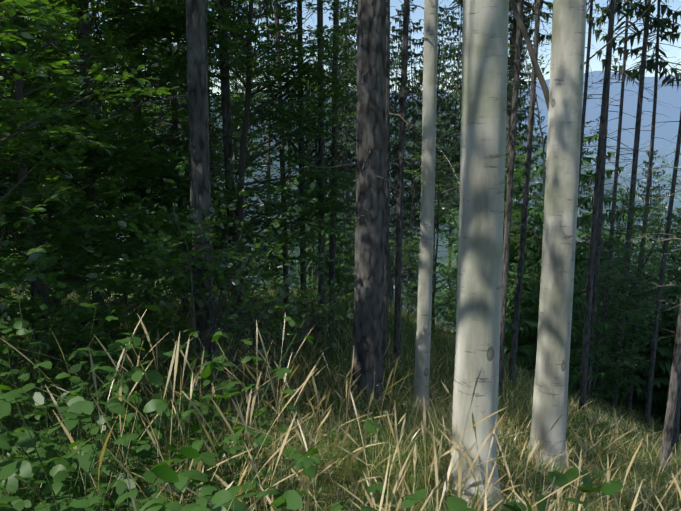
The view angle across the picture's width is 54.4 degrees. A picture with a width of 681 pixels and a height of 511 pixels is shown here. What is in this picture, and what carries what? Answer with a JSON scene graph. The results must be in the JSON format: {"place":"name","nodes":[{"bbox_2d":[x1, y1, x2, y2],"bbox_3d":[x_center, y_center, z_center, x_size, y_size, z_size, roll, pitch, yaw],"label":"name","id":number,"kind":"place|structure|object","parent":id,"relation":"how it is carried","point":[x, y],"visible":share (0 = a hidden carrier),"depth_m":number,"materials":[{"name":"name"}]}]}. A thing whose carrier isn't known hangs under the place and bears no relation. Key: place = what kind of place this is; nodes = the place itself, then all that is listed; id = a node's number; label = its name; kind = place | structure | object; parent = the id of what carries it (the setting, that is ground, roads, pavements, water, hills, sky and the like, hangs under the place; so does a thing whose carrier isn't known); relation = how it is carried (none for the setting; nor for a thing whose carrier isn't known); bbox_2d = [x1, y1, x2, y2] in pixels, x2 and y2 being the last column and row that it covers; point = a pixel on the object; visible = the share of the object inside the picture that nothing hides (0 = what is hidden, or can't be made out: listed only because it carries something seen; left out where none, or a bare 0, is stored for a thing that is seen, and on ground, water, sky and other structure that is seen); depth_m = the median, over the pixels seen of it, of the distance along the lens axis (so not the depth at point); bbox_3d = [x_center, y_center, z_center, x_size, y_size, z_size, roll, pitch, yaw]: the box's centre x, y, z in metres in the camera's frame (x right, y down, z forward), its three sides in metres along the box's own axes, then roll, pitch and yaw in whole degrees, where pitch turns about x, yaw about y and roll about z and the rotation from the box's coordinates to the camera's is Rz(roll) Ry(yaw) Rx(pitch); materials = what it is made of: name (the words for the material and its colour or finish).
{"place":"outdoors","nodes":[
{"label":"outdoors","id":0,"kind":"place"},
{"bbox_2d":[0,285,680,510],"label":"grass field","id":1,"kind":"structure","parent":0,"point":[514,484],"depth_m":5.59,"materials":[{"name":"green plant"}]},
{"bbox_2d":[0,71,680,510],"bbox_3d":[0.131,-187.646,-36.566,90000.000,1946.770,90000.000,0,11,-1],"label":"terrain","id":2,"kind":"structure","parent":0,"point":[668,101],"depth_m":1816.78,"materials":[{"name":"green plant"}]},
{"bbox_2d":[3,2,77,354],"bbox_3d":[-3.666,-7.952,7.125,2.291,19.935,2.388,4,10,15],"label":"spruce tree","id":3,"kind":"object","parent":2,"relation":"on","point":[33,290],"visible":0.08,"depth_m":8.30,"materials":[{"name":"brown plant"}]},
{"bbox_2d":[0,25,87,281],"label":"young beech tree","id":4,"kind":"object","parent":2,"relation":"on","point":[62,96],"visible":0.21,"depth_m":7.61,"materials":[{"name":"green plant"}]},
{"bbox_2d":[10,5,97,79],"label":"spruce tree","id":5,"kind":"object","parent":2,"relation":"on","point":[47,40],"visible":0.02,"depth_m":44.95,"materials":[{"name":"green plant"}]},
{"bbox_2d":[0,0,178,376],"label":"young beech tree","id":6,"kind":"object","parent":2,"relation":"on","point":[24,63],"visible":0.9,"depth_m":4.79,"materials":[{"name":"green plant"}]},
{"bbox_2d":[56,2,130,289],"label":"spruce tree","id":7,"kind":"object","parent":2,"relation":"on","point":[113,65],"visible":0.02,"depth_m":47.39,"materials":[{"name":"green plant"}]},
{"bbox_2d":[61,0,134,334],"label":"spruce tree","id":8,"kind":"object","parent":2,"relation":"on","point":[80,28],"visible":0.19,"depth_m":8.88,"materials":[{"name":"brown plant"}]},
{"bbox_2d":[0,0,235,349],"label":"young beech tree","id":9,"kind":"object","parent":2,"relation":"on","point":[92,178],"visible":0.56,"depth_m":8.47,"materials":[{"name":"green plant"}]},
{"bbox_2d":[0,0,238,326],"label":"young beech tree","id":10,"kind":"object","parent":2,"relation":"on","point":[121,5],"visible":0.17,"depth_m":9.41,"materials":[{"name":"green plant"}]},
{"bbox_2d":[0,0,243,385],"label":"young beech tree","id":11,"kind":"object","parent":2,"relation":"on","point":[30,235],"visible":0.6,"depth_m":6.18,"materials":[{"name":"green plant"}]},
{"bbox_2d":[50,0,223,307],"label":"young beech tree","id":12,"kind":"object","parent":2,"relation":"on","point":[159,127],"visible":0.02,"depth_m":12.98,"materials":[{"name":"green plant"}]},
{"bbox_2d":[91,2,187,314],"bbox_3d":[-3.592,-8.903,10.014,3.781,22.031,3.941,0,11,1],"label":"spruce tree","id":13,"kind":"object","parent":2,"relation":"on","point":[138,108],"visible":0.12,"depth_m":11.49,"materials":[{"name":"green plant"}]},
{"bbox_2d":[85,0,236,382],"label":"spruce tree","id":14,"kind":"object","parent":2,"relation":"on","point":[198,106],"visible":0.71,"depth_m":6.63,"materials":[{"name":"brown plant"}]},
{"bbox_2d":[141,28,187,218],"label":"spruce tree","id":15,"kind":"object","parent":2,"relation":"on","point":[146,84],"visible":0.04,"depth_m":56.51,"materials":[{"name":"green plant"}]},
{"bbox_2d":[130,203,217,303],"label":"young spruce tree","id":16,"kind":"object","parent":2,"relation":"on","point":[166,293],"visible":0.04,"depth_m":16.35,"materials":[{"name":"green plant"}]},
{"bbox_2d":[140,0,219,211],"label":"spruce tree","id":17,"kind":"object","parent":2,"relation":"on","point":[181,45],"visible":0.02,"depth_m":43.11,"materials":[{"name":"green plant"}]},
{"bbox_2d":[149,32,216,315],"bbox_3d":[-3.137,-7.277,11.004,2.593,18.668,2.703,6,14,28],"label":"spruce tree","id":18,"kind":"object","parent":2,"relation":"on","point":[175,122],"visible":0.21,"depth_m":12.22,"materials":[{"name":"brown plant"}]},
{"bbox_2d":[46,0,356,346],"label":"young beech tree","id":19,"kind":"object","parent":2,"relation":"on","point":[306,67],"visible":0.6,"depth_m":9.74,"materials":[{"name":"green plant"}]},
{"bbox_2d":[159,0,245,109],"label":"spruce tree","id":20,"kind":"object","parent":2,"relation":"on","point":[235,56],"visible":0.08,"depth_m":47.04,"materials":[{"name":"green plant"}]},
{"bbox_2d":[118,0,296,314],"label":"young beech tree","id":21,"kind":"object","parent":2,"relation":"on","point":[238,102],"visible":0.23,"depth_m":11.90,"materials":[{"name":"green plant"}]},
{"bbox_2d":[155,0,282,338],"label":"spruce tree","id":22,"kind":"object","parent":2,"relation":"on","point":[226,116],"visible":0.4,"depth_m":9.96,"materials":[{"name":"brown plant"}]},
{"bbox_2d":[134,152,323,401],"bbox_3d":[-0.967,0.245,6.218,1.654,2.499,2.151,0,11,-1],"label":"shrub","id":23,"kind":"object","parent":2,"relation":"on","point":[235,281],"visible":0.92,"depth_m":5.96,"materials":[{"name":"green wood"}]},
{"bbox_2d":[0,280,477,510],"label":"weed plants","id":24,"kind":"object","parent":2,"relation":"on","point":[28,466],"visible":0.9,"depth_m":3.12,"materials":[{"name":"green plant"}]},
{"bbox_2d":[209,0,271,254],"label":"spruce tree","id":25,"kind":"object","parent":2,"relation":"on","point":[238,6],"visible":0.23,"depth_m":49.73,"materials":[{"name":"green plant"}]},
{"bbox_2d":[209,0,274,199],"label":"spruce tree","id":26,"kind":"object","parent":2,"relation":"on","point":[248,147],"visible":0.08,"depth_m":58.90,"materials":[{"name":"green plant"}]},
{"bbox_2d":[218,43,266,251],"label":"spruce tree","id":27,"kind":"object","parent":2,"relation":"on","point":[252,143],"visible":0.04,"depth_m":73.15,"materials":[{"name":"green plant"}]},
{"bbox_2d":[126,189,370,402],"bbox_3d":[-1.014,0.478,6.436,2.494,2.135,1.357,3,11,14],"label":"shrub","id":28,"kind":"object","parent":2,"relation":"on","point":[257,303],"visible":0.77,"depth_m":6.41,"materials":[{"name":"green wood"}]},
{"bbox_2d":[220,0,307,290],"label":"spruce tree","id":29,"kind":"object","parent":2,"relation":"on","point":[259,86],"visible":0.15,"depth_m":55.91,"materials":[{"name":"green plant"}]},
{"bbox_2d":[254,181,299,292],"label":"young beech tree","id":30,"kind":"object","parent":2,"relation":"on","point":[290,266],"visible":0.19,"depth_m":18.17,"materials":[{"name":"green plant"}]},
{"bbox_2d":[216,255,339,367],"bbox_3d":[-0.869,0.787,7.845,1.750,1.575,1.855,0,11,-1],"label":"shrub","id":31,"kind":"object","parent":2,"relation":"on","point":[298,302],"visible":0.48,"depth_m":8.02,"materials":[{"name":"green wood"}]},
{"bbox_2d":[248,220,309,289],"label":"young spruce tree","id":32,"kind":"object","parent":2,"relation":"on","point":[282,267],"visible":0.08,"depth_m":37.20,"materials":[{"name":"green plant"}]},
{"bbox_2d":[248,0,317,288],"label":"spruce tree","id":33,"kind":"object","parent":2,"relation":"on","point":[290,151],"visible":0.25,"depth_m":58.68,"materials":[{"name":"green plant"}]},
{"bbox_2d":[217,253,352,350],"bbox_3d":[-0.843,0.728,10.095,2.318,1.834,1.304,-3,11,-15],"label":"shrub","id":34,"kind":"object","parent":2,"relation":"on","point":[262,298],"visible":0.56,"depth_m":9.97,"materials":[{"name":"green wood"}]},
{"bbox_2d":[255,0,316,314],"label":"spruce tree","id":35,"kind":"object","parent":2,"relation":"on","point":[281,146],"visible":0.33,"depth_m":12.13,"materials":[{"name":"brown plant"}]},
{"bbox_2d":[255,0,340,327],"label":"spruce tree","id":36,"kind":"object","parent":2,"relation":"on","point":[301,147],"visible":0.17,"depth_m":11.41,"materials":[{"name":"brown plant"}]},
{"bbox_2d":[285,29,342,270],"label":"spruce tree","id":37,"kind":"object","parent":2,"relation":"on","point":[316,140],"visible":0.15,"depth_m":62.47,"materials":[{"name":"green plant"}]},
{"bbox_2d":[276,260,353,358],"bbox_3d":[-0.367,0.831,9.891,0.898,1.527,1.532,6,13,29],"label":"shrub","id":38,"kind":"object","parent":2,"relation":"on","point":[330,322],"visible":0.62,"depth_m":9.87,"materials":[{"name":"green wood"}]},
{"bbox_2d":[282,0,356,332],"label":"spruce tree","id":39,"kind":"object","parent":2,"relation":"on","point":[321,153],"visible":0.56,"depth_m":11.16,"materials":[{"name":"brown plant"}]},
{"bbox_2d":[295,211,354,301],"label":"young spruce tree","id":40,"kind":"object","parent":2,"relation":"on","point":[340,267],"visible":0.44,"depth_m":17.33,"materials":[{"name":"green plant"}]},
{"bbox_2d":[299,201,354,295],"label":"young beech tree","id":41,"kind":"object","parent":2,"relation":"on","point":[344,247],"visible":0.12,"depth_m":21.18,"materials":[{"name":"green plant"}]},
{"bbox_2d":[298,0,356,330],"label":"spruce tree","id":42,"kind":"object","parent":2,"relation":"on","point":[332,236],"visible":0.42,"depth_m":11.52,"materials":[{"name":"brown plant"}]},
{"bbox_2d":[304,4,356,289],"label":"spruce tree","id":43,"kind":"object","parent":2,"relation":"on","point":[330,129],"visible":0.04,"depth_m":66.05,"materials":[{"name":"green plant"}]},
{"bbox_2d":[313,102,355,218],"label":"spruce tree","id":44,"kind":"object","parent":2,"relation":"on","point":[340,199],"visible":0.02,"depth_m":73.05,"materials":[{"name":"green plant"}]},
{"bbox_2d":[315,46,356,264],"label":"spruce tree","id":45,"kind":"object","parent":2,"relation":"on","point":[351,155],"visible":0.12,"depth_m":58.73,"materials":[{"name":"green plant"}]},
{"bbox_2d":[292,0,399,407],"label":"spruce tree","id":46,"kind":"object","parent":2,"relation":"on","point":[367,346],"visible":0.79,"depth_m":6.89,"materials":[{"name":"brown plant"}]},
{"bbox_2d":[303,0,392,289],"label":"spruce tree","id":47,"kind":"object","parent":2,"relation":"on","point":[346,9],"visible":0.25,"depth_m":50.11,"materials":[{"name":"green plant"}]},
{"bbox_2d":[324,0,401,237],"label":"spruce tree","id":48,"kind":"object","parent":2,"relation":"on","point":[353,42],"visible":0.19,"depth_m":41.30,"materials":[{"name":"green plant"}]},
{"bbox_2d":[337,15,396,269],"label":"spruce tree","id":49,"kind":"object","parent":2,"relation":"on","point":[349,145],"visible":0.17,"depth_m":46.76,"materials":[{"name":"green plant"}]},
{"bbox_2d":[344,0,414,309],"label":"spruce tree","id":50,"kind":"object","parent":2,"relation":"on","point":[389,280],"visible":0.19,"depth_m":35.87,"materials":[{"name":"brown plant"}]},
{"bbox_2d":[339,0,442,367],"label":"spruce tree","id":51,"kind":"object","parent":2,"relation":"on","point":[387,216],"visible":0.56,"depth_m":9.16,"materials":[{"name":"brown plant"}]},
{"bbox_2d":[389,193,415,309],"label":"spruce tree","id":52,"kind":"object","parent":2,"relation":"on","point":[392,264],"visible":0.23,"depth_m":98.41,"materials":[{"name":"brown plant"}]},
{"bbox_2d":[389,154,417,302],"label":"spruce tree","id":53,"kind":"object","parent":2,"relation":"on","point":[393,235],"visible":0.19,"depth_m":73.96,"materials":[{"name":"green plant"}]},
{"bbox_2d":[389,144,419,303],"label":"spruce tree","id":54,"kind":"object","parent":2,"relation":"on","point":[405,249],"visible":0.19,"depth_m":84.50,"materials":[{"name":"green plant"}]},
{"bbox_2d":[390,196,418,313],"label":"spruce tree","id":55,"kind":"object","parent":2,"relation":"on","point":[403,265],"visible":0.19,"depth_m":90.35,"materials":[{"name":"green plant"}]},
{"bbox_2d":[389,74,420,309],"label":"spruce tree","id":56,"kind":"object","parent":2,"relation":"on","point":[394,195],"visible":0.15,"depth_m":60.38,"materials":[{"name":"green plant"}]},
{"bbox_2d":[389,8,421,285],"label":"spruce tree","id":57,"kind":"object","parent":2,"relation":"on","point":[395,149],"visible":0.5,"depth_m":52.95,"materials":[{"name":"green plant"}]},
{"bbox_2d":[390,0,450,364],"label":"spruce tree","id":58,"kind":"object","parent":2,"relation":"on","point":[400,182],"visible":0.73,"depth_m":9.75,"materials":[{"name":"brown plant"}]},
{"bbox_2d":[390,0,451,314],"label":"spruce tree","id":59,"kind":"object","parent":2,"relation":"on","point":[417,134],"visible":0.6,"depth_m":45.20,"materials":[{"name":"green plant"}]},
{"bbox_2d":[410,0,437,414],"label":"beech tree","id":60,"kind":"object","parent":2,"relation":"on","point":[423,333],"visible":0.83,"depth_m":7.02,"materials":[{"name":"grey plant"}]},
{"bbox_2d":[389,66,458,290],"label":"spruce tree","id":61,"kind":"object","parent":2,"relation":"on","point":[417,215],"visible":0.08,"depth_m":65.51,"materials":[{"name":"green plant"}]},
{"bbox_2d":[389,132,459,335],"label":"young beech tree","id":62,"kind":"object","parent":2,"relation":"on","point":[437,305],"visible":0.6,"depth_m":14.45,"materials":[{"name":"green plant"}]},
{"bbox_2d":[390,18,460,271],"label":"spruce tree","id":63,"kind":"object","parent":2,"relation":"on","point":[440,101],"visible":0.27,"depth_m":48.95,"materials":[{"name":"green plant"}]},
{"bbox_2d":[392,6,461,319],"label":"spruce tree","id":64,"kind":"object","parent":2,"relation":"on","point":[446,22],"visible":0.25,"depth_m":56.54,"materials":[{"name":"green plant"}]},
{"bbox_2d":[406,112,458,233],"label":"spruce tree","id":65,"kind":"object","parent":2,"relation":"on","point":[418,224],"visible":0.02,"depth_m":72.45,"materials":[{"name":"green plant"}]},
{"bbox_2d":[416,0,462,327],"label":"spruce tree","id":66,"kind":"object","parent":2,"relation":"on","point":[452,48],"visible":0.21,"depth_m":53.40,"materials":[{"name":"green plant"}]},
{"bbox_2d":[433,188,458,332],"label":"young beech tree","id":67,"kind":"object","parent":2,"relation":"on","point":[454,248],"visible":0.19,"depth_m":19.41,"materials":[{"name":"green plant"}]},
{"bbox_2d":[435,47,461,265],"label":"spruce tree","id":68,"kind":"object","parent":2,"relation":"on","point":[449,155],"visible":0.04,"depth_m":62.47,"materials":[{"name":"green plant"}]},
{"bbox_2d":[439,0,462,330],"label":"spruce tree","id":69,"kind":"object","parent":2,"relation":"on","point":[459,1],"visible":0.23,"depth_m":33.28,"materials":[{"name":"green plant"}]},
{"bbox_2d":[405,125,529,236],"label":"beech tree","id":70,"kind":"object","parent":2,"relation":"on","point":[447,166],"visible":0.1,"depth_m":35.67,"materials":[{"name":"green plant"}]},
{"bbox_2d":[441,0,508,510],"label":"beech tree","id":71,"kind":"object","parent":2,"relation":"on","point":[482,140],"visible":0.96,"depth_m":4.15,"materials":[{"name":"grey plant"}]},
{"bbox_2d":[415,138,542,329],"bbox_3d":[6.354,0.241,26.061,8.137,9.862,6.847,0,11,2],"label":"young spruce tree","id":72,"kind":"object","parent":2,"relation":"on","point":[513,261],"visible":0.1,"depth_m":25.38,"materials":[{"name":"green plant"}]},
{"bbox_2d":[432,110,541,335],"bbox_3d":[5.538,-0.384,23.312,4.959,9.200,4.325,1,11,4],"label":"tree","id":73,"kind":"object","parent":2,"relation":"on","point":[515,213],"visible":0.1,"depth_m":23.10,"materials":[{"name":"green plant"}]},
{"bbox_2d":[446,0,552,216],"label":"spruce tree","id":74,"kind":"object","parent":2,"relation":"on","point":[513,37],"visible":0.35,"depth_m":34.70,"materials":[{"name":"brown plant"}]},
{"bbox_2d":[504,289,538,372],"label":"young spruce tree","id":75,"kind":"object","parent":2,"relation":"on","point":[509,341],"visible":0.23,"depth_m":16.90,"materials":[{"name":"green plant"}]},
{"bbox_2d":[498,0,549,397],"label":"spruce tree","id":76,"kind":"object","parent":2,"relation":"on","point":[509,194],"visible":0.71,"depth_m":10.03,"materials":[{"name":"brown plant"}]},
{"bbox_2d":[507,7,545,218],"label":"spruce tree","id":77,"kind":"object","parent":2,"relation":"on","point":[519,97],"visible":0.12,"depth_m":48.51,"materials":[{"name":"green plant"}]},
{"bbox_2d":[507,7,546,167],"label":"spruce tree","id":78,"kind":"object","parent":2,"relation":"on","point":[520,119],"visible":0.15,"depth_m":40.80,"materials":[{"name":"green plant"}]},
{"bbox_2d":[507,0,550,385],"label":"spruce tree","id":79,"kind":"object","parent":2,"relation":"on","point":[527,180],"visible":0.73,"depth_m":11.44,"materials":[{"name":"brown plant"}]},
{"bbox_2d":[505,3,607,204],"bbox_3d":[5.562,-1.535,19.194,4.421,11.685,3.468,0,11,-1],"label":"tree","id":80,"kind":"object","parent":2,"relation":"on","point":[541,119],"visible":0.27,"depth_m":18.66,"materials":[{"name":"green plant"}]},
{"bbox_2d":[504,226,611,395],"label":"young spruce tree","id":81,"kind":"object","parent":2,"relation":"on","point":[532,326],"visible":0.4,"depth_m":16.24,"materials":[{"name":"green plant"}]},
{"bbox_2d":[503,467,622,510],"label":"plants","id":82,"kind":"object","parent":2,"relation":"on","point":[557,478],"visible":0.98,"depth_m":3.11,"materials":[{"name":"green plant"}]},
{"bbox_2d":[455,132,680,404],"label":"young spruce tree","id":83,"kind":"object","parent":2,"relation":"on","point":[664,365],"visible":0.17,"depth_m":22.49,"materials":[{"name":"green plant"}]},
{"bbox_2d":[540,2,616,289],"bbox_3d":[6.091,-5.329,16.236,2.778,19.479,2.666,-8,13,-33],"label":"spruce tree","id":84,"kind":"object","parent":2,"relation":"on","point":[588,47],"visible":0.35,"depth_m":16.31,"materials":[{"name":"brown plant"}]},
{"bbox_2d":[509,0,655,473],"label":"beech tree","id":85,"kind":"object","parent":2,"relation":"on","point":[563,95],"visible":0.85,"depth_m":6.12,"materials":[{"name":"grey plant"}]},
{"bbox_2d":[575,170,609,274],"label":"spruce tree","id":86,"kind":"object","parent":2,"relation":"on","point":[590,208],"visible":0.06,"depth_m":78.19,"materials":[{"name":"green plant"}]},
{"bbox_2d":[568,259,638,399],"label":"young spruce tree","id":87,"kind":"object","parent":2,"relation":"on","point":[609,382],"visible":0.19,"depth_m":18.55,"materials":[{"name":"green plant"}]},
{"bbox_2d":[568,178,662,401],"bbox_3d":[7.050,1.118,17.839,2.987,6.382,2.605,-1,11,-4],"label":"tree","id":88,"kind":"object","parent":2,"relation":"on","point":[622,324],"visible":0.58,"depth_m":17.61,"materials":[{"name":"green plant"}]},
{"bbox_2d":[573,232,658,410],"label":"young spruce tree","id":89,"kind":"object","parent":2,"relation":"on","point":[586,235],"visible":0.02,"depth_m":26.90,"materials":[{"name":"green plant"}]},
{"bbox_2d":[574,0,658,416],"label":"spruce tree","id":90,"kind":"object","parent":2,"relation":"on","point":[589,288],"visible":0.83,"depth_m":10.68,"materials":[{"name":"brown plant"}]},
{"bbox_2d":[576,0,665,401],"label":"spruce tree","id":91,"kind":"object","parent":2,"relation":"on","point":[596,272],"visible":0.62,"depth_m":16.68,"materials":[{"name":"brown plant"}]},
{"bbox_2d":[571,202,680,398],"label":"tree","id":92,"kind":"object","parent":2,"relation":"on","point":[644,294],"visible":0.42,"depth_m":19.66,"materials":[{"name":"green plant"}]},
{"bbox_2d":[581,210,671,413],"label":"young spruce tree","id":93,"kind":"object","parent":2,"relation":"on","point":[607,233],"visible":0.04,"depth_m":29.89,"materials":[{"name":"green plant"}]},
{"bbox_2d":[587,0,671,407],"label":"spruce tree","id":94,"kind":"object","parent":2,"relation":"on","point":[634,161],"visible":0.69,"depth_m":19.17,"materials":[{"name":"brown plant"}]},
{"bbox_2d":[579,0,680,398],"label":"spruce tree","id":95,"kind":"object","parent":2,"relation":"on","point":[633,6],"visible":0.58,"depth_m":18.93,"materials":[{"name":"brown plant"}]},
{"bbox_2d":[592,0,680,413],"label":"spruce tree","id":96,"kind":"object","parent":2,"relation":"on","point":[650,66],"visible":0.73,"depth_m":20.07,"materials":[{"name":"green plant"}]},
{"bbox_2d":[606,213,680,436],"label":"young spruce tree","id":97,"kind":"object","parent":2,"relation":"on","point":[662,351],"visible":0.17,"depth_m":22.95,"materials":[{"name":"green plant"}]},
{"bbox_2d":[608,255,680,430],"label":"young spruce tree","id":98,"kind":"object","parent":2,"relation":"on","point":[661,377],"visible":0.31,"depth_m":22.57,"materials":[{"name":"green plant"}]},
{"bbox_2d":[615,150,677,285],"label":"spruce tree","id":99,"kind":"object","parent":2,"relation":"on","point":[643,194],"visible":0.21,"depth_m":73.16,"materials":[{"name":"green plant"}]},
{"bbox_2d":[615,149,680,331],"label":"beech tree","id":100,"kind":"object","parent":2,"relation":"on","point":[668,181],"visible":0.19,"depth_m":27.77,"materials":[{"name":"green plant"}]},
{"bbox_2d":[622,166,680,472],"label":"spruce tree","id":101,"kind":"object","parent":2,"relation":"on","point":[668,432],"visible":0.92,"depth_m":8.98,"materials":[{"name":"brown plant"}]},
{"bbox_2d":[624,84,680,427],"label":"spruce tree","id":102,"kind":"object","parent":2,"relation":"on","point":[656,321],"visible":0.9,"depth_m":17.82,"materials":[{"name":"brown plant"}]},
{"bbox_2d":[630,14,680,456],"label":"spruce tree","id":103,"kind":"object","parent":2,"relation":"on","point":[676,430],"visible":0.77,"depth_m":11.65,"materials":[{"name":"brown plant"}]},
{"bbox_2d":[2,0,680,105],"label":"sky","id":104,"kind":"structure","parent":0,"point":[672,52],"materials":[{"name":"blue"}]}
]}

